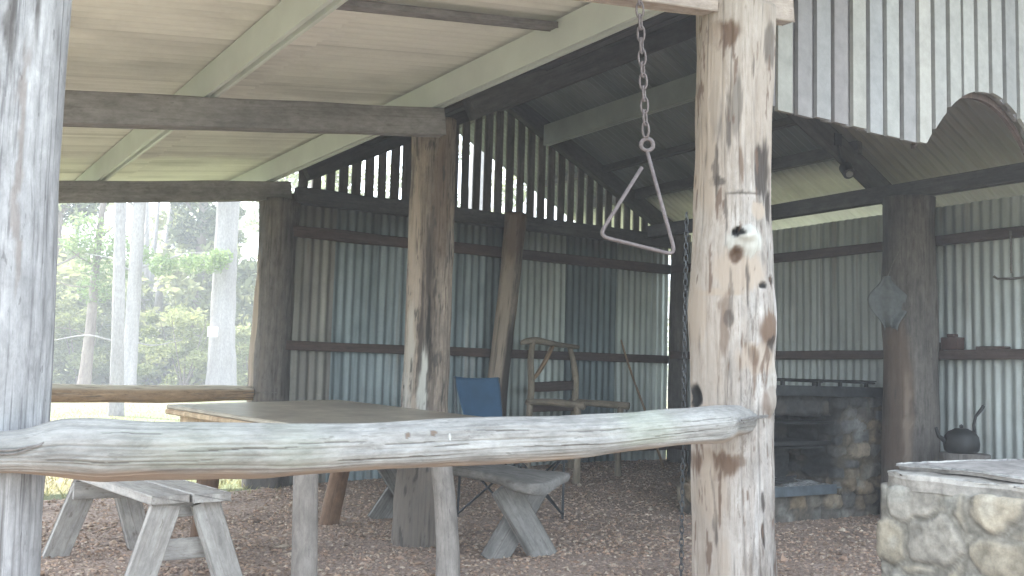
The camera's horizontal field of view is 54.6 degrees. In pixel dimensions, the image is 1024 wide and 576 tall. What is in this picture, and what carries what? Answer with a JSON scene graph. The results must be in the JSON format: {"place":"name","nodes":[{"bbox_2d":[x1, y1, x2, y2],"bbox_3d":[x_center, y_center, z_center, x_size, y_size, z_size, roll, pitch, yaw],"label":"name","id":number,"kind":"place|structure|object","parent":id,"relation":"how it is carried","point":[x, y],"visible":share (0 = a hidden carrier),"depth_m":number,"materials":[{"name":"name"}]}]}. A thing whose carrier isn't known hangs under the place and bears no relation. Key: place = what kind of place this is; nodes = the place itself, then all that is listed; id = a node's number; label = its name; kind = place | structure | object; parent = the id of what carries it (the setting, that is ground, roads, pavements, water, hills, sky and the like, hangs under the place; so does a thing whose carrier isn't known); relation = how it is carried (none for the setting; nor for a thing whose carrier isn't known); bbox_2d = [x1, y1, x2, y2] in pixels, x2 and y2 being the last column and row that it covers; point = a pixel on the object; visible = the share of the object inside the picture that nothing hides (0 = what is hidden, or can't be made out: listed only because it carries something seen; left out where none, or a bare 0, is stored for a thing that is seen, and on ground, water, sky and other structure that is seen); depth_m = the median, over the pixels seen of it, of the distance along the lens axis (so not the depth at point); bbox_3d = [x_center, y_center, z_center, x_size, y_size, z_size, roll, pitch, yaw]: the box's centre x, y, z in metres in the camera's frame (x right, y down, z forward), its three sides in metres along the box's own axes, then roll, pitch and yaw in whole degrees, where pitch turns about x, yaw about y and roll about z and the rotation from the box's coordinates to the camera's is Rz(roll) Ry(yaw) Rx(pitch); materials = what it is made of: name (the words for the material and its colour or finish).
{"place":"outdoors","nodes":[
{"label":"outdoors","id":0,"kind":"place"},
{"bbox_2d":[43,380,667,502],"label":"ground","id":1,"kind":"structure","parent":0,"point":[63,409],"depth_m":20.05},
{"bbox_2d":[53,286,81,373],"bbox_3d":[-18.705,1.843,39.170,3.638,4.122,3.148,6,-7,-41],"label":"leafy shrub","id":2,"kind":"object","parent":1,"relation":"on","point":[60,355],"visible":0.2,"depth_m":39.05,"materials":[{"name":"green plant"}]},
{"bbox_2d":[52,305,110,383],"bbox_3d":[-17.029,2.243,39.097,2.524,3.394,2.939,2,-5,-6],"label":"leafy shrub","id":3,"kind":"object","parent":1,"relation":"on","point":[70,319],"visible":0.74,"depth_m":38.75,"materials":[{"name":"green plant"}]},
{"bbox_2d":[57,203,108,265],"bbox_3d":[-16.873,-3.256,36.932,6.408,14.150,6.189,-1,-5,25],"label":"dark tree","id":4,"kind":"object","parent":1,"relation":"on","point":[68,209],"visible":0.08,"depth_m":36.96,"materials":[{"name":"green plant"}]},
{"bbox_2d":[55,203,157,383],"bbox_3d":[-13.320,-1.054,32.338,3.331,9.146,1.989,5,-6,-33],"label":"young pine","id":5,"kind":"object","parent":1,"relation":"on","point":[95,291],"visible":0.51,"depth_m":32.14,"materials":[{"name":"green plant"}]},
{"bbox_2d":[108,203,125,415],"bbox_3d":[-7.308,-4.632,20.232,5.717,14.560,4.983,5,-6,-33],"label":"gum tree","id":6,"kind":"object","parent":1,"relation":"on","point":[117,337],"visible":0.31,"depth_m":19.28,"materials":[{"name":"grey plant"}]},
{"bbox_2d":[54,202,233,384],"bbox_3d":[-10.963,-4.843,31.665,5.829,16.703,6.944,0,-5,16],"label":"rough pine","id":7,"kind":"object","parent":1,"relation":"on","point":[133,306],"visible":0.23,"depth_m":31.29,"materials":[{"name":"plant"}]},
{"bbox_2d":[143,316,189,382],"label":"leafy shrub","id":8,"kind":"object","parent":1,"relation":"on","point":[159,379],"visible":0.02,"depth_m":48.12,"materials":[{"name":"green plant"}]},
{"bbox_2d":[137,303,209,384],"bbox_3d":[-12.989,2.324,38.736,3.799,3.455,3.522,5,-6,-33],"label":"leafy shrub","id":9,"kind":"object","parent":1,"relation":"on","point":[197,355],"visible":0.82,"depth_m":38.56,"materials":[{"name":"green plant"}]},
{"bbox_2d":[164,202,248,274],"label":"dark tree","id":10,"kind":"object","parent":1,"relation":"on","point":[242,212],"visible":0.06,"depth_m":46.07,"materials":[{"name":"green plant"}]},
{"bbox_2d":[205,202,239,385],"bbox_3d":[-8.863,-6.169,33.122,9.157,19.725,8.599,1,-5,11],"label":"gum tree","id":11,"kind":"object","parent":1,"relation":"on","point":[221,365],"visible":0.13,"depth_m":32.07,"materials":[{"name":"grey plant"}]},
{"bbox_2d":[207,327,217,336],"bbox_3d":[-9.532,1.394,31.610,0.320,0.320,0.024,3,-5,-16],"label":"tree sign","id":12,"kind":"object","parent":11,"relation":"attached to","point":[212,332],"visible":1,"depth_m":31.60,"materials":[{"name":"metal"}]},
{"bbox_2d":[161,178,287,384],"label":"dark tree","id":13,"kind":"object","parent":1,"relation":"on","point":[204,216],"visible":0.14,"depth_m":44.73,"materials":[{"name":"green plant"}]},
{"bbox_2d":[235,339,245,380],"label":"leafy shrub","id":14,"kind":"object","parent":1,"relation":"on","point":[241,354],"visible":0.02,"depth_m":44.28,"materials":[{"name":"green plant"}]},
{"bbox_2d":[235,321,250,385],"bbox_3d":[-10.296,2.753,39.034,2.074,2.895,2.383,5,-6,-33],"label":"leafy shrub","id":15,"kind":"object","parent":1,"relation":"on","point":[242,334],"visible":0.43,"depth_m":38.64,"materials":[{"name":"green plant"}]},
{"bbox_2d":[250,164,364,203],"bbox_3d":[-7.340,-2.155,36.342,5.137,12.355,4.958,5,-6,-33],"label":"dark tree","id":16,"kind":"object","parent":1,"relation":"on","point":[337,178],"visible":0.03,"depth_m":37.43,"materials":[{"name":"green plant"}]},
{"bbox_2d":[468,144,483,209],"bbox_3d":[-1.403,-5.671,30.503,8.548,18.713,7.142,2,-5,-3],"label":"gum tree","id":17,"kind":"object","parent":1,"relation":"on","point":[471,180],"visible":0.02,"depth_m":29.55,"materials":[{"name":"plant"}]},
{"bbox_2d":[502,178,525,208],"bbox_3d":[3.698,-3.009,34.938,7.389,14.441,7.434,-1,-6,29],"label":"gum tree","id":18,"kind":"object","parent":1,"relation":"on","point":[514,189],"visible":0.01,"depth_m":33.71,"materials":[{"name":"green plant"}]},
{"bbox_2d":[52,136,670,389],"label":"wood","id":19,"kind":"object","parent":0,"point":[186,287],"depth_m":44.68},
{"bbox_2d":[62,134,670,364],"label":"sky","id":20,"kind":"structure","parent":0,"point":[248,249],"materials":[{"name":"white"}]},
{"bbox_2d":[41,460,881,575],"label":"gravel floor","id":21,"kind":"structure","parent":0,"point":[348,517],"depth_m":6.12,"materials":[{"name":"brown gravel"}]},
{"bbox_2d":[41,479,242,575],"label":"plank bench","id":22,"kind":"object","parent":21,"relation":"on","point":[151,544],"visible":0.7,"depth_m":4.38,"materials":[{"name":"grey wood"}]},
{"bbox_2d":[165,400,479,575],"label":"log table","id":23,"kind":"object","parent":21,"relation":"on","point":[304,556],"visible":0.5,"depth_m":4.91,"materials":[{"name":"grey wood"}]},
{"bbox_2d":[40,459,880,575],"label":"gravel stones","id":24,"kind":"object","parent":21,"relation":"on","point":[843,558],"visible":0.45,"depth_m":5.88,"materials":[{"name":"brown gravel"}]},
{"bbox_2d":[367,464,569,558],"bbox_3d":[-0.268,1.307,5.956,0.519,0.525,2.050,5,-6,-33],"label":"slab bench","id":25,"kind":"object","parent":21,"relation":"on","point":[519,495],"visible":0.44,"depth_m":5.38,"materials":[{"name":"grey wood"}]},
{"bbox_2d":[453,376,564,518],"bbox_3d":[-0.035,1.101,6.854,0.624,0.960,0.600,-2,-6,37],"label":"camp chair","id":26,"kind":"object","parent":21,"relation":"on","point":[480,397],"visible":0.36,"depth_m":7.00,"materials":[{"name":"blue fabric"}]},
{"bbox_2d":[0,0,1023,575],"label":"timber shelter","id":27,"kind":"object","parent":21,"relation":"on","point":[422,292],"visible":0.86,"depth_m":6.85,"materials":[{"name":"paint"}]},
{"bbox_2d":[51,383,276,402],"bbox_3d":[-2.960,0.766,7.214,2.506,0.148,0.167,5,-6,-31],"label":"log rail","id":28,"kind":"object","parent":27,"relation":"attached to","point":[78,393],"visible":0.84,"depth_m":7.33,"materials":[{"name":"wood"}]},
{"bbox_2d":[0,405,774,481],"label":"log rail","id":29,"kind":"object","parent":27,"relation":"attached to","point":[100,450],"visible":1,"depth_m":2.55,"materials":[{"name":"wood"}]},
{"bbox_2d":[635,0,649,137],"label":"chain","id":30,"kind":"object","parent":27,"relation":"hanging from","point":[643,75],"visible":1,"depth_m":3.45,"materials":[{"name":"metal"}]},
{"bbox_2d":[600,137,675,254],"bbox_3d":[0.442,-0.323,3.439,0.268,0.409,0.030,2,-5,-8],"label":"dinner triangle","id":31,"kind":"object","parent":30,"relation":"hanging from","point":[632,182],"visible":1,"depth_m":3.44,"materials":[{"name":"metal"}]},
{"bbox_2d":[679,212,688,575],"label":"chain","id":32,"kind":"object","parent":27,"relation":"hanging from","point":[683,401],"visible":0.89,"depth_m":3.56,"materials":[{"name":"black metal"}]},
{"bbox_2d":[834,133,854,178],"bbox_3d":[2.512,-1.000,7.487,0.103,0.377,0.210,2,-5,-10],"label":"floodlight","id":33,"kind":"object","parent":27,"relation":"attached to","point":[846,170],"visible":1,"depth_m":7.44,"materials":[{"name":"black metal"}]},
{"bbox_2d":[867,248,906,330],"bbox_3d":[2.756,0.006,7.259,0.307,0.612,0.078,3,-5,-13],"label":"hanging rag","id":34,"kind":"object","parent":27,"relation":"hanging from","point":[887,297],"visible":1,"depth_m":7.25,"materials":[{"name":"fabric"}]},
{"bbox_2d":[941,334,963,349],"bbox_3d":[3.273,0.401,7.372,0.090,0.117,0.140,5,-6,-33],"label":"rusty box","id":35,"kind":"object","parent":27,"relation":"on","point":[952,342],"visible":0.99,"depth_m":7.33,"materials":[{"name":"brown metal"}]},
{"bbox_2d":[976,346,1010,349],"bbox_3d":[3.443,0.428,7.098,0.082,0.031,0.226,5,-6,-33],"label":"wood offcut","id":36,"kind":"object","parent":27,"relation":"on","point":[990,347],"visible":1,"depth_m":7.07,"materials":[{"name":"wood"}]},
{"bbox_2d":[993,231,1023,279],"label":"metal hook","id":37,"kind":"object","parent":27,"relation":"hanging from","point":[1011,269],"visible":1,"depth_m":6.97,"materials":[{"name":"metal"}]},
{"bbox_2d":[520,337,629,483],"bbox_3d":[0.539,1.071,8.712,0.670,1.264,0.776,-3,-7,43],"label":"branch chair","id":38,"kind":"object","parent":21,"relation":"on","point":[574,405],"visible":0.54,"depth_m":8.77,"materials":[{"name":"brown wood"}]},
{"bbox_2d":[621,340,664,467],"bbox_3d":[1.252,1.119,9.539,0.026,1.326,0.039,-5,-20,-36],"label":"walking stick","id":39,"kind":"object","parent":21,"relation":"on","point":[644,409],"visible":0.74,"depth_m":9.58,"materials":[{"name":"brown wood"}]},
{"bbox_2d":[676,378,882,522],"bbox_3d":[2.092,1.243,7.518,1.612,1.110,0.791,5,-6,-33],"label":"stone fireplace","id":40,"kind":"object","parent":21,"relation":"on","point":[827,445],"visible":0.52,"depth_m":7.35,"materials":[{"name":"grey stone"}]},
{"bbox_2d":[775,476,793,480],"bbox_3d":[1.968,1.397,7.227,0.210,0.026,0.023,-4,-1,-24],"label":"charred branch","id":41,"kind":"object","parent":40,"relation":"on","point":[785,478],"visible":0.52,"depth_m":7.23,"materials":[{"name":"black wood"}]},
{"bbox_2d":[775,479,794,484],"bbox_3d":[1.921,1.382,7.070,0.210,0.028,0.024,-5,-1,-14],"label":"charred branch","id":42,"kind":"object","parent":40,"relation":"on","point":[784,481],"visible":0.7,"depth_m":7.07,"materials":[{"name":"black wood"}]},
{"bbox_2d":[775,475,796,478],"bbox_3d":[2.022,1.409,7.359,0.210,0.027,0.022,-4,-1,-19],"label":"charred branch","id":43,"kind":"object","parent":40,"relation":"on","point":[794,476],"visible":0.45,"depth_m":7.36,"materials":[{"name":"black wood"}]},
{"bbox_2d":[876,459,1023,575],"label":"stone counter","id":44,"kind":"object","parent":21,"relation":"on","point":[953,518],"visible":1,"depth_m":3.38,"materials":[{"name":"grey stone"}]},
{"bbox_2d":[939,451,990,460],"bbox_3d":[3.076,1.407,6.724,0.333,0.573,0.337,1,-5,9],"label":"log stump","id":45,"kind":"object","parent":21,"relation":"on","point":[944,455],"visible":0.08,"depth_m":6.64,"materials":[{"name":"wood"}]},
{"bbox_2d":[934,405,984,453],"bbox_3d":[3.064,0.961,6.786,0.259,0.331,0.249,-3,-7,44],"label":"camp kettle","id":46,"kind":"object","parent":45,"relation":"on","point":[960,440],"visible":1,"depth_m":6.70,"materials":[{"name":"black metal"}]}
]}

